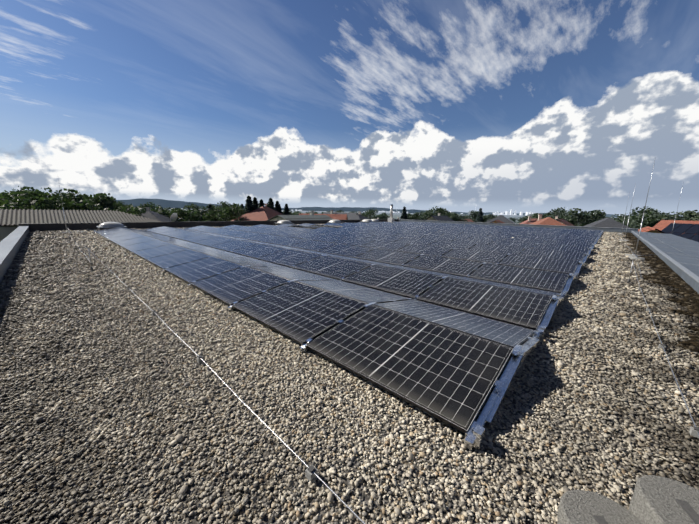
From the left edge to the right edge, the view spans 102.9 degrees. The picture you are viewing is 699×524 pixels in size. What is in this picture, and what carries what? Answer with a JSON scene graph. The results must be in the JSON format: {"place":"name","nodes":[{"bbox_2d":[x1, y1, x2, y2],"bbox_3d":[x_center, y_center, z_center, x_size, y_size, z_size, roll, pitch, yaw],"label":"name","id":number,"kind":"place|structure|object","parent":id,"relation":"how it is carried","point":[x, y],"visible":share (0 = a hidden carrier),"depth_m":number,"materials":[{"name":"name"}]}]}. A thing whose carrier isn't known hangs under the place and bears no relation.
{"place":"outdoors","nodes":[
{"label":"outdoors","id":0,"kind":"place"},
{"bbox_2d":[323,210,357,217],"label":"house","id":1,"kind":"structure","parent":0,"point":[349,215],"depth_m":76.05,"materials":[{"name":"white paint"}]},
{"bbox_2d":[0,0,698,215],"label":"sky","id":2,"kind":"structure","parent":0,"point":[538,106],"materials":[{"name":"blue"}]},
{"bbox_2d":[348,212,368,219],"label":"house","id":3,"kind":"structure","parent":0,"point":[358,216],"depth_m":67.88,"materials":[{"name":"white paint"}]},
{"bbox_2d":[141,208,619,225],"bbox_3d":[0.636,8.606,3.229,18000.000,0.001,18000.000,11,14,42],"label":"terrain","id":4,"kind":"structure","parent":0,"point":[396,215],"depth_m":1470.99,"materials":[{"name":"green plant"}]},
{"bbox_2d":[0,190,42,209],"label":"broad tree","id":5,"kind":"object","parent":4,"relation":"on","point":[3,196],"visible":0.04,"depth_m":36.92,"materials":[{"name":"green plant"}]},
{"bbox_2d":[4,186,56,201],"bbox_3d":[-55.397,-7.388,50.592,11.445,12.208,9.798,-7,13,-39],"label":"broad tree","id":6,"kind":"object","parent":4,"relation":"on","point":[25,187],"visible":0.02,"depth_m":47.13,"materials":[{"name":"green plant"}]},
{"bbox_2d":[0,187,69,209],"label":"broad tree","id":7,"kind":"object","parent":4,"relation":"on","point":[33,200],"visible":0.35,"depth_m":34.66,"materials":[{"name":"green plant"}]},
{"bbox_2d":[5,193,96,210],"bbox_3d":[-42.991,-4.938,42.153,8.568,10.917,10.952,9,13,35],"label":"broad tree","id":8,"kind":"object","parent":4,"relation":"on","point":[73,204],"visible":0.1,"depth_m":41.31,"materials":[{"name":"green plant"}]},
{"bbox_2d":[54,188,115,210],"bbox_3d":[-44.757,-6.226,47.130,8.711,11.594,10.163,-1,11,-11],"label":"broad tree","id":9,"kind":"object","parent":4,"relation":"on","point":[102,196],"visible":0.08,"depth_m":46.20,"materials":[{"name":"green plant"}]},
{"bbox_2d":[94,199,126,210],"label":"broad tree","id":10,"kind":"object","parent":4,"relation":"on","point":[115,206],"visible":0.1,"depth_m":49.02,"materials":[{"name":"green plant"}]},
{"bbox_2d":[84,204,143,215],"bbox_3d":[-38.027,-4.967,46.528,10.052,9.603,7.864,-5,12,-32],"label":"broad tree","id":11,"kind":"object","parent":4,"relation":"on","point":[133,211],"visible":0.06,"depth_m":45.62,"materials":[{"name":"green plant"}]},
{"bbox_2d":[118,201,145,214],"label":"broad tree","id":12,"kind":"object","parent":4,"relation":"on","point":[141,212],"visible":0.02,"depth_m":54.03,"materials":[{"name":"green plant"}]},
{"bbox_2d":[138,202,160,211],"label":"broad tree","id":13,"kind":"object","parent":4,"relation":"on","point":[143,206],"visible":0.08,"depth_m":66.96,"materials":[{"name":"green plant"}]},
{"bbox_2d":[140,207,177,221],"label":"house","id":14,"kind":"structure","parent":4,"relation":"on","point":[149,213],"depth_m":47.53,"materials":[{"name":"white paint"}]},
{"bbox_2d":[150,206,191,221],"bbox_3d":[-34.420,-6.396,55.568,8.907,9.314,7.634,-3,11,-20],"label":"broad tree","id":15,"kind":"object","parent":4,"relation":"on","point":[182,215],"visible":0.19,"depth_m":53.40,"materials":[{"name":"green plant"}]},
{"bbox_2d":[163,207,203,221],"bbox_3d":[-37.533,-8.049,64.714,10.384,9.157,8.124,-3,11,-20],"label":"broad tree","id":16,"kind":"object","parent":4,"relation":"on","point":[196,215],"visible":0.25,"depth_m":63.28,"materials":[{"name":"green plant"}]},
{"bbox_2d":[184,203,218,221],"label":"broad tree","id":17,"kind":"object","parent":4,"relation":"on","point":[195,207],"visible":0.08,"depth_m":76.95,"materials":[{"name":"green plant"}]},
{"bbox_2d":[201,207,232,220],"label":"broad tree","id":18,"kind":"object","parent":4,"relation":"on","point":[209,215],"visible":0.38,"depth_m":60.95,"materials":[{"name":"green plant"}]},
{"bbox_2d":[215,203,245,220],"bbox_3d":[-22.641,-6.551,55.338,6.805,10.176,7.949,4,11,17],"label":"broad tree","id":19,"kind":"object","parent":4,"relation":"on","point":[234,212],"visible":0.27,"depth_m":53.08,"materials":[{"name":"green plant"}]},
{"bbox_2d":[217,201,244,215],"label":"broad tree","id":20,"kind":"object","parent":4,"relation":"on","point":[226,205],"visible":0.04,"depth_m":71.23,"materials":[{"name":"green plant"}]},
{"bbox_2d":[243,196,253,214],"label":"conifer tree","id":21,"kind":"object","parent":4,"relation":"on","point":[249,206],"visible":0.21,"depth_m":56.82,"materials":[{"name":"green plant"}]},
{"bbox_2d":[252,197,258,209],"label":"conifer tree","id":22,"kind":"object","parent":4,"relation":"on","point":[255,203],"visible":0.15,"depth_m":64.65,"materials":[{"name":"green plant"}]},
{"bbox_2d":[231,203,282,220],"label":"house","id":23,"kind":"structure","parent":4,"relation":"on","point":[264,213],"depth_m":55.68,"materials":[{"name":"red tile"}]},
{"bbox_2d":[258,199,264,207],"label":"conifer tree","id":24,"kind":"object","parent":4,"relation":"on","point":[261,203],"visible":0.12,"depth_m":61.41,"materials":[{"name":"green plant"}]},
{"bbox_2d":[267,198,274,209],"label":"conifer tree","id":25,"kind":"object","parent":4,"relation":"on","point":[270,204],"visible":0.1,"depth_m":59.96,"materials":[{"name":"green plant"}]},
{"bbox_2d":[274,201,282,213],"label":"conifer tree","id":26,"kind":"object","parent":4,"relation":"on","point":[277,207],"visible":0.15,"depth_m":68.09,"materials":[{"name":"green plant"}]},
{"bbox_2d":[283,204,290,214],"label":"conifer tree","id":27,"kind":"object","parent":4,"relation":"on","point":[286,211],"visible":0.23,"depth_m":76.30,"materials":[{"name":"green plant"}]},
{"bbox_2d":[266,211,333,220],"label":"house","id":28,"kind":"structure","parent":4,"relation":"on","point":[311,216],"depth_m":47.91,"materials":[{"name":"white paint"}]},
{"bbox_2d":[293,211,309,214],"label":"buildings","id":29,"kind":"structure","parent":4,"relation":"on","point":[298,212],"depth_m":106.72,"materials":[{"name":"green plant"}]},
{"bbox_2d":[299,211,347,219],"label":"house","id":30,"kind":"structure","parent":4,"relation":"on","point":[338,216],"depth_m":56.24,"materials":[{"name":"white paint"}]},
{"bbox_2d":[361,208,380,218],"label":"broad tree","id":31,"kind":"object","parent":4,"relation":"on","point":[369,212],"visible":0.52,"depth_m":106.17,"materials":[{"name":"green plant"}]},
{"bbox_2d":[376,214,389,218],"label":"broad tree","id":32,"kind":"object","parent":4,"relation":"on","point":[382,216],"visible":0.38,"depth_m":125.19,"materials":[{"name":"green plant"}]},
{"bbox_2d":[400,207,407,218],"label":"conifer tree","id":33,"kind":"object","parent":4,"relation":"on","point":[404,215],"visible":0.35,"depth_m":86.56,"materials":[{"name":"green plant"}]},
{"bbox_2d":[407,212,423,219],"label":"broad tree","id":34,"kind":"object","parent":4,"relation":"on","point":[410,216],"visible":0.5,"depth_m":95.08,"materials":[{"name":"green plant"}]},
{"bbox_2d":[419,209,434,219],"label":"broad tree","id":35,"kind":"object","parent":4,"relation":"on","point":[426,214],"visible":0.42,"depth_m":102.48,"materials":[{"name":"green plant"}]},
{"bbox_2d":[426,206,459,221],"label":"broad tree","id":36,"kind":"object","parent":4,"relation":"on","point":[445,212],"visible":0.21,"depth_m":83.85,"materials":[{"name":"green plant"}]},
{"bbox_2d":[292,209,619,215],"bbox_3d":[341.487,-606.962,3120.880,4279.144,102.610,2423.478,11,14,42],"label":"distant city buildings","id":37,"kind":"structure","parent":4,"relation":"on","point":[509,213],"depth_m":2909.12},
{"bbox_2d":[452,214,469,221],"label":"broad tree","id":38,"kind":"object","parent":4,"relation":"on","point":[461,217],"visible":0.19,"depth_m":108.60,"materials":[{"name":"green plant"}]},
{"bbox_2d":[462,210,478,221],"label":"broad tree","id":39,"kind":"object","parent":4,"relation":"on","point":[474,213],"visible":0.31,"depth_m":115.67,"materials":[{"name":"green plant"}]},
{"bbox_2d":[475,208,483,221],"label":"conifer tree","id":40,"kind":"object","parent":4,"relation":"on","point":[479,216],"visible":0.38,"depth_m":97.82,"materials":[{"name":"green plant"}]},
{"bbox_2d":[483,214,494,222],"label":"broad tree","id":41,"kind":"object","parent":4,"relation":"on","point":[486,218],"visible":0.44,"depth_m":122.90,"materials":[{"name":"green plant"}]},
{"bbox_2d":[520,216,537,223],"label":"house","id":42,"kind":"structure","parent":4,"relation":"on","point":[530,220],"depth_m":76.78,"materials":[{"name":"orange tile"}]},
{"bbox_2d":[517,213,549,223],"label":"broad tree","id":43,"kind":"object","parent":4,"relation":"on","point":[523,218],"visible":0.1,"depth_m":100.58,"materials":[{"name":"green plant"}]},
{"bbox_2d":[531,214,566,225],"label":"house","id":44,"kind":"structure","parent":4,"relation":"on","point":[546,221],"depth_m":51.48,"materials":[{"name":"tile"}]},
{"bbox_2d":[530,207,570,219],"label":"broad tree","id":45,"kind":"object","parent":4,"relation":"on","point":[555,212],"visible":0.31,"depth_m":78.57,"materials":[{"name":"green plant"}]},
{"bbox_2d":[555,216,573,225],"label":"house","id":46,"kind":"structure","parent":4,"relation":"on","point":[565,222],"depth_m":67.09,"materials":[{"name":"brown tile"}]},
{"bbox_2d":[560,208,606,225],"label":"broad tree","id":47,"kind":"object","parent":4,"relation":"on","point":[584,216],"visible":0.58,"depth_m":70.96,"materials":[{"name":"green plant"}]},
{"bbox_2d":[611,213,649,226],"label":"broad tree","id":48,"kind":"object","parent":4,"relation":"on","point":[621,216],"visible":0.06,"depth_m":70.66,"materials":[{"name":"green plant"}]},
{"bbox_2d":[617,206,670,228],"bbox_3d":[65.532,-6.560,61.485,11.708,11.528,10.023,-5,12,-30],"label":"broad tree","id":49,"kind":"object","parent":4,"relation":"on","point":[647,210],"visible":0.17,"depth_m":61.48,"materials":[{"name":"green plant"}]},
{"bbox_2d":[638,226,666,233],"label":"house","id":50,"kind":"structure","parent":4,"relation":"on","point":[648,229],"depth_m":28.98,"materials":[{"name":"tile"}]},
{"bbox_2d":[628,211,698,228],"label":"broad tree","id":51,"kind":"object","parent":4,"relation":"on","point":[654,219],"visible":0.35,"depth_m":52.29,"materials":[{"name":"green plant"}]},
{"bbox_2d":[653,220,698,241],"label":"neighbour house","id":52,"kind":"structure","parent":4,"relation":"on","point":[686,229],"depth_m":31.57,"materials":[{"name":"tile"}]},
{"bbox_2d":[678,210,698,220],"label":"broad tree","id":53,"kind":"object","parent":4,"relation":"on","point":[692,215],"visible":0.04,"depth_m":52.44,"materials":[{"name":"green plant"}]},
{"bbox_2d":[116,198,669,216],"bbox_3d":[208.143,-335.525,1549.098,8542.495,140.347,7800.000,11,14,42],"label":"hills","id":54,"kind":"structure","parent":0,"point":[163,203],"depth_m":4541.72,"materials":[{"name":"green plant"}]},
{"bbox_2d":[425,213,453,220],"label":"house","id":55,"kind":"structure","parent":0,"point":[440,218],"depth_m":68.64,"materials":[{"name":"white paint"}]},
{"bbox_2d":[485,215,516,223],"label":"house","id":56,"kind":"structure","parent":0,"point":[502,218],"depth_m":59.42,"materials":[{"name":"white paint"}]},
{"bbox_2d":[583,218,629,227],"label":"house","id":57,"kind":"structure","parent":0,"point":[608,222],"depth_m":43.13,"materials":[{"name":"white paint"}]},
{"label":"building walls","id":58,"kind":"object","parent":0,"visible":0},
{"bbox_2d":[0,209,163,241],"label":"corrugated roof","id":59,"kind":"structure","parent":58,"relation":"on","point":[11,220],"depth_m":17.94,"materials":[{"name":"grey metal"}]},
{"bbox_2d":[0,224,698,523],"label":"gravel","id":60,"kind":"structure","parent":58,"relation":"on","point":[192,489],"depth_m":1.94,"materials":[{"name":"beige gravel"}]},
{"bbox_2d":[96,222,126,229],"bbox_3d":[-14.936,-2.239,17.488,1.330,0.590,1.330,11,14,42],"label":"skylight","id":61,"kind":"object","parent":60,"relation":"on","point":[105,225],"visible":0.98,"depth_m":17.06,"materials":[{"name":"plastic"}]},
{"bbox_2d":[275,220,293,224],"bbox_3d":[-6.247,-3.741,26.690,1.330,0.590,1.330,11,14,42],"label":"skylight","id":62,"kind":"object","parent":60,"relation":"on","point":[280,222],"visible":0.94,"depth_m":26.29,"materials":[{"name":"plastic"}]},
{"bbox_2d":[327,220,342,222],"bbox_3d":[-1.614,-4.436,31.019,1.330,0.590,1.330,11,14,42],"label":"skylight","id":63,"kind":"object","parent":60,"relation":"on","point":[334,221],"visible":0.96,"depth_m":30.57,"materials":[{"name":"plastic"}]},
{"bbox_2d":[93,221,602,449],"bbox_3d":[4.556,-2.370,21.210,21.480,0.279,33.997,11,14,42],"label":"panel mounting frame","id":64,"kind":"object","parent":60,"relation":"on","point":[475,433],"visible":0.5,"depth_m":3.00,"materials":[{"name":"metal"}]},
{"bbox_2d":[94,221,601,432],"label":"solar panels","id":65,"kind":"object","parent":64,"relation":"on","point":[450,376],"visible":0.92,"depth_m":5.07,"materials":[{"name":"grey"}]},
{"bbox_2d":[360,219,374,222],"bbox_3d":[2.287,-5.216,35.728,1.330,0.590,1.330,11,14,42],"label":"skylight","id":66,"kind":"object","parent":60,"relation":"on","point":[367,220],"visible":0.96,"depth_m":35.32,"materials":[{"name":"plastic"}]},
{"bbox_2d":[58,157,698,523],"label":"lightning protection","id":67,"kind":"object","parent":60,"relation":"on","point":[311,472],"visible":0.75,"depth_m":2.78,"materials":[{"name":"silver metal"}]},
{"bbox_2d":[388,204,394,221],"bbox_3d":[6.002,-6.932,39.890,0.700,2.621,0.700,11,14,42],"label":"chimney","id":68,"kind":"object","parent":60,"relation":"on","point":[391,219],"visible":0.94,"depth_m":39.72,"materials":[{"name":"silver metal"}]},
{"bbox_2d":[557,490,642,523],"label":"concrete weight","id":69,"kind":"object","parent":60,"relation":"on","point":[582,507],"visible":1,"depth_m":1.37,"materials":[{"name":"grey concrete"}]},
{"bbox_2d":[628,498,642,522],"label":"concrete weight","id":70,"kind":"object","parent":60,"relation":"on","point":[631,509],"visible":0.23,"depth_m":1.39,"materials":[{"name":"grey concrete"}]},
{"bbox_2d":[632,475,698,523],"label":"concrete weight","id":71,"kind":"object","parent":70,"relation":"on","point":[659,500],"visible":1,"depth_m":1.32,"materials":[{"name":"grey concrete"}]},
{"bbox_2d":[622,232,698,357],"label":"roof moss","id":72,"kind":"object","parent":60,"relation":"on","point":[665,274],"visible":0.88,"depth_m":6.31,"materials":[{"name":"brown plant"}]},
{"bbox_2d":[0,219,698,293],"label":"roof parapets","id":73,"kind":"object","parent":58,"relation":"on","point":[684,265],"visible":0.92,"depth_m":16.11,"materials":[{"name":"metal"}]},
{"bbox_2d":[170,213,180,221],"bbox_3d":[-13.257,-3.311,21.124,0.762,0.860,0.629,11,14,42],"label":"satellite dish","id":74,"kind":"object","parent":73,"relation":"on","point":[173,216],"visible":0.98,"depth_m":21.09,"materials":[{"name":"metal"}]}
]}

